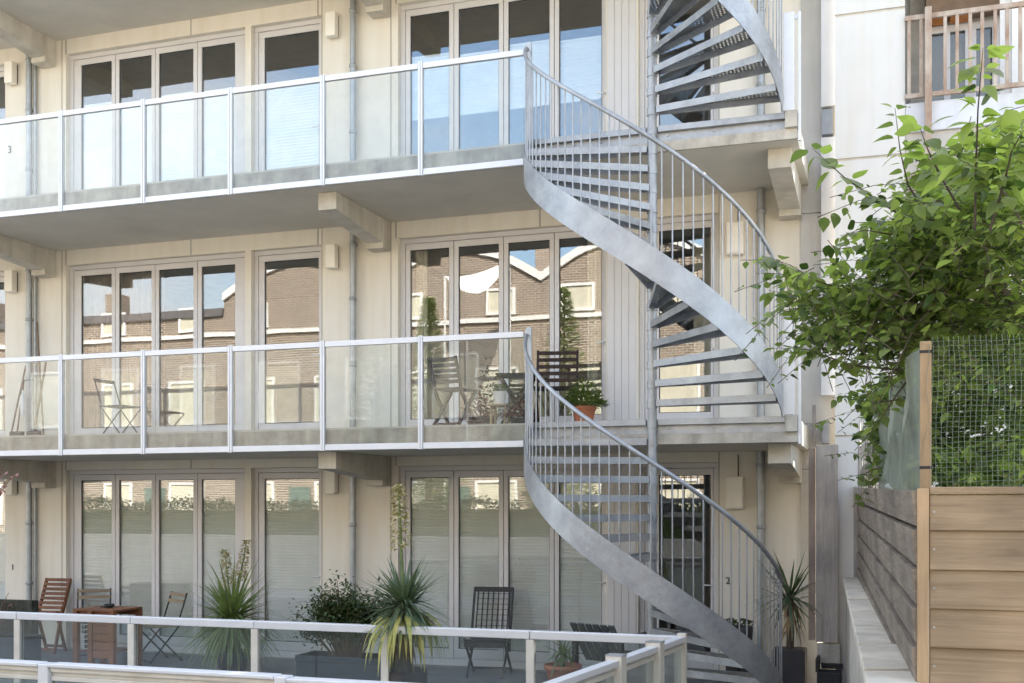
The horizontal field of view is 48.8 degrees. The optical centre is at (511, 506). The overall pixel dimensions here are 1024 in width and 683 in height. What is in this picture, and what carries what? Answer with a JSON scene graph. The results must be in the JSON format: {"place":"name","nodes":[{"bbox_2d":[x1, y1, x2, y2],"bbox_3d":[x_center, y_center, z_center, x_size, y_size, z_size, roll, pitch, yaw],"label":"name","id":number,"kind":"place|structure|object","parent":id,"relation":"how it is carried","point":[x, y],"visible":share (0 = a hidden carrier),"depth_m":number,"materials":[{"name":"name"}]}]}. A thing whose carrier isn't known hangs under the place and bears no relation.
{"place":"outdoors","nodes":[
{"label":"outdoors","id":0,"kind":"place"},
{"bbox_2d":[0,648,725,682],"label":"terrace floor","id":1,"kind":"structure","parent":0,"point":[435,674],"depth_m":13.88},
{"bbox_2d":[0,466,17,496],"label":"red leaf plant","id":2,"kind":"object","parent":1,"relation":"on","point":[3,486],"visible":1,"depth_m":7.00,"materials":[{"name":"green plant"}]},
{"bbox_2d":[0,599,37,633],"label":"dark trough","id":3,"kind":"object","parent":1,"relation":"on","point":[30,626],"visible":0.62,"depth_m":14.24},
{"bbox_2d":[0,593,41,660],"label":"twiggy shrub","id":4,"kind":"object","parent":1,"relation":"on","point":[32,646],"visible":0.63,"depth_m":13.82,"materials":[{"name":"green plant"}]},
{"bbox_2d":[38,578,71,653],"bbox_3d":[-6.356,1.496,15.538,0.407,1.020,0.404,0,0,14],"label":"deck chair","id":5,"kind":"object","parent":1,"relation":"on","point":[59,631],"visible":0.77,"depth_m":15.57,"materials":[{"name":"orange wood"}]},
{"bbox_2d":[77,588,110,655],"bbox_3d":[-5.671,1.562,15.275,0.442,0.891,0.539,0,0,-17],"label":"bistro chair","id":6,"kind":"object","parent":1,"relation":"on","point":[92,596],"visible":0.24,"depth_m":15.46,"materials":[{"name":"wood"}]},
{"bbox_2d":[73,605,142,665],"bbox_3d":[-5.019,1.625,14.012,0.620,0.750,0.544,0,0,20],"label":"wooden table","id":7,"kind":"object","parent":1,"relation":"on","point":[102,649],"visible":0.73,"depth_m":13.77,"materials":[{"name":"orange wood"}]},
{"bbox_2d":[81,622,104,649],"bbox_3d":[-5.192,1.572,13.996,0.240,0.385,0.206,0,0,18],"label":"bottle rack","id":8,"kind":"object","parent":7,"relation":"on","point":[85,635],"visible":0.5,"depth_m":14.01,"materials":[{"name":"plastic"}]},
{"bbox_2d":[100,604,114,607],"bbox_3d":[-5.026,1.227,14.015,0.185,0.045,0.127,0,0,18],"label":"dish","id":9,"kind":"object","parent":7,"relation":"on","point":[108,605],"visible":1,"depth_m":13.97,"materials":[{"name":"ceramic"}]},
{"bbox_2d":[143,591,187,663],"bbox_3d":[-4.568,1.562,14.677,0.539,0.891,0.442,0,0,-44],"label":"bistro chair","id":10,"kind":"object","parent":1,"relation":"on","point":[172,593],"visible":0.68,"depth_m":14.66,"materials":[{"name":"metal"}]},
{"bbox_2d":[0,659,409,682],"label":"front railing","id":11,"kind":"object","parent":1,"relation":"on","point":[46,672],"visible":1,"depth_m":6.62,"materials":[{"name":"metal"}]},
{"bbox_2d":[170,539,294,671],"bbox_3d":[-3.312,1.271,13.345,1.625,1.774,1.741,0,0,18],"label":"yucca plant","id":12,"kind":"object","parent":1,"relation":"on","point":[230,653],"visible":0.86,"depth_m":13.19,"materials":[{"name":"green plant"}]},
{"bbox_2d":[288,569,394,680],"bbox_3d":[-1.768,1.324,11.992,1.422,1.352,0.882,0,0,18],"label":"potted shrub","id":13,"kind":"object","parent":1,"relation":"on","point":[343,659],"visible":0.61,"depth_m":11.86,"materials":[{"name":"green plant"}]},
{"bbox_2d":[0,611,686,682],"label":"terrace railing","id":14,"kind":"object","parent":1,"relation":"on","point":[531,637],"visible":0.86,"depth_m":9.02,"materials":[{"name":"metal"}]},
{"bbox_2d":[356,484,454,682],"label":"yucca plant","id":15,"kind":"object","parent":1,"relation":"on","point":[402,606],"visible":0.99,"depth_m":8.91,"materials":[{"name":"green plant"}]},
{"bbox_2d":[463,587,513,678],"bbox_3d":[-0.274,1.491,13.406,0.492,1.042,0.645,0,0,10],"label":"black chair","id":16,"kind":"object","parent":1,"relation":"on","point":[471,643],"visible":0.93,"depth_m":13.55,"materials":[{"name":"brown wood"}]},
{"bbox_2d":[540,626,582,682],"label":"potted plant","id":17,"kind":"object","parent":1,"relation":"on","point":[557,668],"visible":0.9,"depth_m":12.23,"materials":[{"name":"green plant"}]},
{"bbox_2d":[570,622,646,672],"bbox_3d":[1.125,1.638,12.630,0.710,0.724,0.846,0,0,38],"label":"lounge chair","id":18,"kind":"object","parent":1,"relation":"on","point":[602,652],"visible":0.48,"depth_m":12.47,"materials":[{"name":"black wood"}]},
{"bbox_2d":[543,637,684,682],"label":"return railing","id":19,"kind":"object","parent":1,"relation":"on","point":[658,663],"visible":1,"depth_m":7.28,"materials":[{"name":"metal"}]},
{"bbox_2d":[523,0,783,682],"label":"spiral staircase","id":20,"kind":"structure","parent":1,"relation":"on","point":[569,202],"depth_m":10.74,"materials":[{"name":"metal"}]},
{"bbox_2d":[725,617,740,682],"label":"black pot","id":21,"kind":"object","parent":1,"relation":"on","point":[730,668],"visible":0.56,"depth_m":12.51,"materials":[{"name":"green plastic"}]},
{"bbox_2d":[737,618,755,671],"bbox_3d":[2.571,1.615,12.527,0.225,0.769,0.258,0,0,-45],"label":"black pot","id":22,"kind":"object","parent":1,"relation":"on","point":[743,630],"visible":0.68,"depth_m":12.46,"materials":[{"name":"green plastic"}]},
{"bbox_2d":[750,549,821,682],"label":"yucca plant","id":23,"kind":"object","parent":1,"relation":"on","point":[794,664],"visible":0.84,"depth_m":12.16,"materials":[{"name":"green plant"}]},
{"bbox_2d":[815,655,842,682],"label":"drain channel","id":24,"kind":"object","parent":1,"relation":"on","point":[827,673],"visible":1,"depth_m":11.74,"materials":[{"name":"metal"}]},
{"bbox_2d":[817,642,839,663],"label":"plinth block","id":25,"kind":"structure","parent":24,"relation":"on","point":[828,652],"depth_m":12.02,"materials":[{"name":"concrete"}]},
{"bbox_2d":[816,445,837,642],"bbox_3d":[3.360,0.390,12.029,0.226,2.103,0.050,0,0,18],"label":"weathered plank","id":26,"kind":"object","parent":25,"relation":"on","point":[827,538],"visible":1,"depth_m":12.00,"materials":[{"name":"grey wood"}]},
{"bbox_2d":[809,448,815,639],"bbox_3d":[3.221,0.397,12.106,0.073,2.059,0.050,0,0,18],"label":"brown plank","id":27,"kind":"object","parent":26,"relation":"attached to","point":[812,536],"visible":1,"depth_m":12.08,"materials":[{"name":"wood"}]},
{"label":"ground","id":28,"kind":"structure","parent":0,"visible":0},
{"bbox_2d":[0,0,834,682],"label":"apartment building","id":29,"kind":"structure","parent":28,"relation":"on","point":[496,250],"depth_m":14.60,"materials":[{"name":"paint"}]},
{"bbox_2d":[0,479,4,598],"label":"window","id":30,"kind":"structure","parent":29,"relation":"in","point":[2,499],"depth_m":16.46,"materials":[{"name":"paint"}]},
{"bbox_2d":[0,272,4,435],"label":"window","id":31,"kind":"structure","parent":29,"relation":"in","point":[2,432],"depth_m":16.38,"materials":[{"name":"paint"}]},
{"bbox_2d":[0,67,4,197],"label":"window","id":32,"kind":"structure","parent":29,"relation":"in","point":[2,127],"depth_m":16.46,"materials":[{"name":"paint"}]},
{"bbox_2d":[4,61,17,84],"bbox_3d":[-7.167,-6.205,16.141,0.140,0.310,0.129,0,0,18],"label":"wall lamp","id":33,"kind":"object","parent":29,"relation":"attached to","point":[10,72],"visible":1,"depth_m":16.09,"materials":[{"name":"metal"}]},
{"bbox_2d":[4,270,17,292],"bbox_3d":[-7.167,-3.225,16.141,0.140,0.310,0.129,0,0,18],"label":"wall lamp","id":34,"kind":"object","parent":29,"relation":"attached to","point":[10,281],"visible":1,"depth_m":16.09,"materials":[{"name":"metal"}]},
{"bbox_2d":[4,479,17,494],"bbox_3d":[-7.167,-0.325,16.141,0.140,0.310,0.129,0,0,18],"label":"wall lamp","id":35,"kind":"object","parent":29,"relation":"attached to","point":[11,488],"visible":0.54,"depth_m":16.09,"materials":[{"name":"metal"}]},
{"bbox_2d":[9,380,24,435],"bbox_3d":[-6.924,-1.350,15.930,0.220,0.920,0.242,0,0,18],"label":"broom","id":36,"kind":"object","parent":29,"relation":"on","point":[17,433],"visible":0.59,"depth_m":15.84,"materials":[{"name":"brown wood"}]},
{"bbox_2d":[11,365,25,431],"bbox_3d":[-6.998,-1.460,15.964,0.254,1.124,0.023,0,0,-41],"label":"wooden stick","id":37,"kind":"object","parent":29,"relation":"on","point":[18,399],"visible":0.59,"depth_m":15.96,"materials":[{"name":"brown wood"}]},
{"bbox_2d":[20,390,25,416],"bbox_3d":[-6.881,-1.455,15.873,0.070,0.370,0.070,0,0,18],"label":"white bottle","id":38,"kind":"object","parent":29,"relation":"hanging from","point":[22,405],"visible":1,"depth_m":15.85,"materials":[{"name":"plastic"}]},
{"bbox_2d":[25,55,32,599],"bbox_3d":[-6.857,-2.305,16.038,0.100,8.570,0.128,0,0,18],"label":"downpipe","id":39,"kind":"object","parent":29,"relation":"attached to","point":[29,320],"visible":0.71,"depth_m":15.99,"materials":[{"name":"metal"}]},
{"bbox_2d":[33,64,36,599],"bbox_3d":[-6.778,-2.305,16.028,0.037,8.570,0.037,0,0,-4],"label":"conduit","id":40,"kind":"object","parent":29,"relation":"attached to","point":[34,334],"visible":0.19,"depth_m":16.01,"materials":[{"name":"metal"}]},
{"bbox_2d":[26,362,46,434],"bbox_3d":[-6.646,-1.470,15.839,0.220,1.161,0.244,0,0,18],"label":"broom","id":41,"kind":"object","parent":29,"relation":"on","point":[34,432],"visible":0.61,"depth_m":15.79,"materials":[{"name":"brown wood"}]},
{"bbox_2d":[36,322,44,434],"bbox_3d":[-6.621,-1.760,15.839,0.026,1.726,0.381,0,0,-37],"label":"wooden stick","id":42,"kind":"object","parent":29,"relation":"on","point":[42,416],"visible":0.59,"depth_m":15.83,"materials":[{"name":"brown wood"}]},
{"bbox_2d":[93,378,140,433],"bbox_3d":[-5.298,-1.308,15.193,0.536,0.849,0.380,0,0,23],"label":"metal chair","id":43,"kind":"object","parent":29,"relation":"on","point":[120,406],"visible":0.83,"depth_m":15.18,"materials":[{"name":"beige metal"}]},
{"bbox_2d":[70,468,244,653],"bbox_3d":[-4.885,0.739,15.582,2.884,2.513,0.095,0,0,18],"label":"window","id":44,"kind":"structure","parent":29,"relation":"in","point":[138,535],"depth_m":15.58,"materials":[{"name":"glass"}]},
{"bbox_2d":[70,252,244,433],"bbox_3d":[-4.858,-2.152,15.665,2.884,2.513,0.270,0,0,18],"label":"window","id":45,"kind":"structure","parent":29,"relation":"in","point":[115,307],"depth_m":15.85,"materials":[{"name":"glass"}]},
{"bbox_2d":[70,30,244,190],"bbox_3d":[-4.885,-5.131,15.582,2.884,2.513,0.095,0,0,18],"label":"window","id":46,"kind":"structure","parent":29,"relation":"in","point":[186,139],"depth_m":15.57,"materials":[{"name":"paint"}]},
{"bbox_2d":[0,49,523,217],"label":"glass railing","id":47,"kind":"object","parent":29,"relation":"attached to","point":[323,180],"visible":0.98,"depth_m":12.94,"materials":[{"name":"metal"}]},
{"bbox_2d":[0,331,523,455],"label":"glass railing","id":48,"kind":"object","parent":29,"relation":"attached to","point":[420,340],"visible":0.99,"depth_m":12.95,"materials":[{"name":"metal"}]},
{"bbox_2d":[254,467,320,657],"bbox_3d":[-2.945,0.739,14.908,1.034,2.513,0.154,0,0,18],"label":"door","id":49,"kind":"structure","parent":29,"relation":"in","point":[287,505],"depth_m":14.97,"materials":[{"name":"paint"}]},
{"bbox_2d":[254,246,320,429],"bbox_3d":[-2.946,-2.152,14.905,1.034,2.513,0.149,0,0,18],"label":"door","id":50,"kind":"structure","parent":29,"relation":"in","point":[261,258],"depth_m":15.03,"materials":[{"name":"paint"}]},
{"bbox_2d":[254,18,320,170],"bbox_3d":[-2.945,-5.131,14.908,1.034,2.513,0.154,0,0,18],"label":"door","id":51,"kind":"structure","parent":29,"relation":"in","point":[286,120],"depth_m":14.98,"materials":[{"name":"paint"}]},
{"bbox_2d":[325,11,338,38],"bbox_3d":[-2.317,-6.205,14.532,0.140,0.310,0.129,0,0,18],"label":"wall lamp","id":52,"kind":"object","parent":29,"relation":"attached to","point":[331,24],"visible":1,"depth_m":14.48,"materials":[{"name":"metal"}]},
{"bbox_2d":[325,243,338,268],"bbox_3d":[-2.317,-3.225,14.532,0.140,0.310,0.129,0,0,18],"label":"wall lamp","id":53,"kind":"object","parent":29,"relation":"attached to","point":[331,256],"visible":1,"depth_m":14.48,"materials":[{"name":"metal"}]},
{"bbox_2d":[325,471,338,493],"bbox_3d":[-2.317,-0.325,14.532,0.140,0.310,0.129,0,0,18],"label":"wall lamp","id":54,"kind":"object","parent":29,"relation":"attached to","point":[331,482],"visible":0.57,"depth_m":14.48,"materials":[{"name":"metal"}]},
{"bbox_2d":[349,0,356,649],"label":"downpipe","id":55,"kind":"object","parent":29,"relation":"attached to","point":[352,242],"visible":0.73,"depth_m":14.39,"materials":[{"name":"metal"}]},
{"bbox_2d":[427,355,476,424],"bbox_3d":[-0.674,-1.287,12.928,0.366,0.820,0.552,0,0,26],"label":"folding chair","id":56,"kind":"object","parent":29,"relation":"on","point":[460,388],"visible":0.98,"depth_m":12.80,"materials":[{"name":"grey wood"}]},
{"bbox_2d":[456,383,498,424],"bbox_3d":[-0.397,-1.177,13.306,0.549,0.574,0.536,0,0,18],"label":"red flower plant","id":57,"kind":"object","parent":29,"relation":"on","point":[478,421],"visible":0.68,"depth_m":13.21,"materials":[{"name":"green plant"}]},
{"bbox_2d":[471,357,502,423],"bbox_3d":[-0.303,-1.343,13.531,0.441,0.905,0.446,0,0,18],"label":"balcony plant","id":58,"kind":"object","parent":29,"relation":"on","point":[480,397],"visible":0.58,"depth_m":13.49,"materials":[{"name":"green plant"}]},
{"bbox_2d":[488,403,511,423],"bbox_3d":[-0.134,-1.019,12.634,0.220,0.258,0.200,0,0,18],"label":"plant stand","id":59,"kind":"object","parent":29,"relation":"on","point":[495,406],"visible":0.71,"depth_m":12.58,"materials":[{"name":"brown wood"}]},
{"bbox_2d":[492,383,510,403],"bbox_3d":[-0.111,-1.272,12.637,0.247,0.245,0.195,0,0,18],"label":"flower pot","id":60,"kind":"object","parent":59,"relation":"on","point":[499,396],"visible":1,"depth_m":12.59,"materials":[{"name":"white ceramic"}]},
{"bbox_2d":[401,464,605,669],"bbox_3d":[-0.133,0.739,13.975,2.702,2.513,0.154,0,0,18],"label":"window","id":61,"kind":"structure","parent":29,"relation":"in","point":[479,528],"depth_m":14.03,"materials":[{"name":"glass"}]},
{"bbox_2d":[401,226,605,425],"bbox_3d":[-0.110,-2.152,14.044,2.702,2.513,0.299,0,0,18],"label":"window","id":62,"kind":"structure","parent":29,"relation":"in","point":[596,256],"depth_m":13.98,"materials":[{"name":"paint"}]},
{"bbox_2d":[401,0,605,154],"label":"window","id":63,"kind":"structure","parent":29,"relation":"in","point":[453,92],"depth_m":14.05,"materials":[{"name":"paint"}]},
{"bbox_2d":[495,373,534,423],"bbox_3d":[0.058,-1.211,13.148,0.448,0.661,0.396,0,0,8],"label":"folding table","id":64,"kind":"object","parent":29,"relation":"on","point":[501,376],"visible":0.57,"depth_m":13.03,"materials":[{"name":"brown wood"}]},
{"bbox_2d":[500,393,539,422],"bbox_3d":[0.083,-1.089,12.616,0.496,0.398,0.491,0,0,18],"label":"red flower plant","id":65,"kind":"object","parent":29,"relation":"on","point":[516,420],"visible":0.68,"depth_m":12.53,"materials":[{"name":"green plant"}]},
{"bbox_2d":[533,350,578,421],"bbox_3d":[0.506,-1.351,12.887,0.486,0.949,0.553,0,0,6],"label":"folding chair","id":66,"kind":"object","parent":29,"relation":"on","point":[564,388],"visible":0.58,"depth_m":13.06,"materials":[{"name":"brown wood"}]},
{"bbox_2d":[559,378,609,420],"bbox_3d":[0.774,-1.137,12.126,0.581,0.493,0.576,0,0,18],"label":"potted plant","id":67,"kind":"object","parent":29,"relation":"on","point":[587,407],"visible":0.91,"depth_m":12.02,"materials":[{"name":"green plant"}]},
{"bbox_2d":[640,462,717,669],"bbox_3d":[1.964,0.739,13.277,0.936,2.513,0.149,0,0,18],"label":"door","id":68,"kind":"structure","parent":29,"relation":"in","point":[679,469],"depth_m":13.22,"materials":[{"name":"paint"}]},
{"bbox_2d":[640,214,717,419],"bbox_3d":[2.049,-2.149,13.525,0.940,2.518,0.674,0,0,18],"label":"door","id":69,"kind":"structure","parent":29,"relation":"in","point":[711,390],"depth_m":13.40,"materials":[{"name":"paint"}]},
{"bbox_2d":[640,0,717,127],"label":"door","id":70,"kind":"structure","parent":29,"relation":"in","point":[643,3],"depth_m":13.40,"materials":[{"name":"paint"}]},
{"bbox_2d":[726,455,743,508],"bbox_3d":[2.557,-0.290,12.926,0.199,0.620,0.111,0,0,18],"label":"meter box","id":71,"kind":"object","parent":29,"relation":"attached to","point":[734,492],"visible":1,"depth_m":12.87,"materials":[{"name":"paint"}]},
{"bbox_2d":[726,203,743,255],"bbox_3d":[2.557,-3.190,12.926,0.199,0.600,0.111,0,0,18],"label":"meter box","id":72,"kind":"object","parent":29,"relation":"attached to","point":[734,238],"visible":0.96,"depth_m":12.87,"materials":[{"name":"paint"}]},
{"bbox_2d":[756,0,765,652],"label":"downpipe","id":73,"kind":"object","parent":29,"relation":"attached to","point":[760,464],"visible":0.66,"depth_m":12.77,"materials":[{"name":"metal"}]},
{"bbox_2d":[783,11,800,140],"bbox_3d":[2.753,-4.235,11.082,0.163,1.270,0.110,0,0,18],"label":"side railing","id":74,"kind":"object","parent":29,"relation":"attached to","point":[789,18],"visible":1,"depth_m":11.05,"materials":[{"name":"metal"}]},
{"bbox_2d":[783,316,800,443],"bbox_3d":[2.753,-1.255,11.082,0.163,1.270,0.110,0,0,18],"label":"side railing","id":75,"kind":"object","parent":29,"relation":"attached to","point":[789,396],"visible":0.59,"depth_m":11.05,"materials":[{"name":"metal"}]},
{"bbox_2d":[812,405,815,445],"bbox_3d":[3.353,-0.904,12.521,0.043,0.455,0.020,0,0,18],"label":"hanging strip","id":76,"kind":"object","parent":29,"relation":"attached to","point":[813,427],"visible":0.89,"depth_m":12.51,"materials":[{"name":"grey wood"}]},
{"bbox_2d":[734,44,1023,436],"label":"broadleaf tree","id":77,"kind":"object","parent":28,"relation":"on","point":[929,255],"visible":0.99,"depth_m":5.46,"materials":[{"name":"green plant"}]},
{"bbox_2d":[843,577,916,682],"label":"wall","id":78,"kind":"structure","parent":28,"relation":"on","point":[873,654],"depth_m":6.58,"materials":[{"name":"concrete"}]},
{"bbox_2d":[808,322,1023,507],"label":"background tree","id":79,"kind":"object","parent":28,"relation":"on","point":[955,472],"visible":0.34,"depth_m":7.56,"materials":[{"name":"green plant"}]},
{"bbox_2d":[835,0,1023,682],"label":"neighbour building","id":80,"kind":"structure","parent":28,"relation":"on","point":[870,57],"depth_m":12.07,"materials":[{"name":"paint"}]},
{"bbox_2d":[932,18,942,25],"bbox_3d":[4.955,-5.761,13.149,0.210,0.208,0.250,0,0,18],"label":"storage crate","id":81,"kind":"object","parent":80,"relation":"on","point":[937,21],"visible":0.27,"depth_m":13.14,"materials":[{"name":"orange plastic"}]},
{"bbox_2d":[949,15,967,23],"bbox_3d":[5.182,-5.761,13.073,0.210,0.208,0.250,0,0,18],"label":"storage crate","id":82,"kind":"object","parent":80,"relation":"on","point":[963,18],"visible":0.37,"depth_m":13.09,"materials":[{"name":"orange plastic"}]},
{"bbox_2d":[905,1,1023,194],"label":"barred railing","id":83,"kind":"object","parent":80,"relation":"attached to","point":[928,16],"visible":0.73,"depth_m":11.72,"materials":[{"name":"brown paint"}]},
{"bbox_2d":[932,19,999,100],"bbox_3d":[5.577,-4.979,13.122,1.451,1.351,0.060,0,0,18],"label":"window","id":84,"kind":"structure","parent":80,"relation":"in","point":[937,32],"depth_m":13.23,"materials":[{"name":"paint"}]},
{"bbox_2d":[1000,0,1023,93],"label":"door leaf","id":85,"kind":"structure","parent":80,"relation":"in","point":[1013,13],"depth_m":12.46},
{"bbox_2d":[854,486,1023,682],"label":"wooden fence","id":86,"kind":"object","parent":28,"relation":"on","point":[967,588],"visible":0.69,"depth_m":4.75,"materials":[{"name":"brown wood"}]},
{"bbox_2d":[857,413,879,498],"bbox_3d":[3.096,-0.454,9.801,0.058,0.825,3.721,0,0,15],"label":"plastic panel","id":87,"kind":"object","parent":86,"relation":"on","point":[862,462],"visible":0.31,"depth_m":10.05,"materials":[{"name":"white plastic"}]},
{"bbox_2d":[869,343,929,490],"bbox_3d":[2.361,-0.384,7.040,0.080,0.646,4.597,0,0,15],"label":"sheet","id":88,"kind":"object","parent":86,"relation":"on","point":[899,438],"visible":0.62,"depth_m":5.58,"materials":[{"name":"plastic"}]},
{"bbox_2d":[919,334,1023,569],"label":"screen","id":89,"kind":"object","parent":86,"relation":"attached to","point":[925,450],"visible":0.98,"depth_m":4.82,"materials":[{"name":"green metal"}]},
{"bbox_2d":[931,437,981,494],"bbox_3d":[2.952,-0.047,7.394,0.678,0.851,0.670,0,0,18],"label":"garden bush","id":90,"kind":"object","parent":28,"relation":"on","point":[963,463],"visible":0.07,"depth_m":7.30,"materials":[{"name":"green plant"}]}
]}

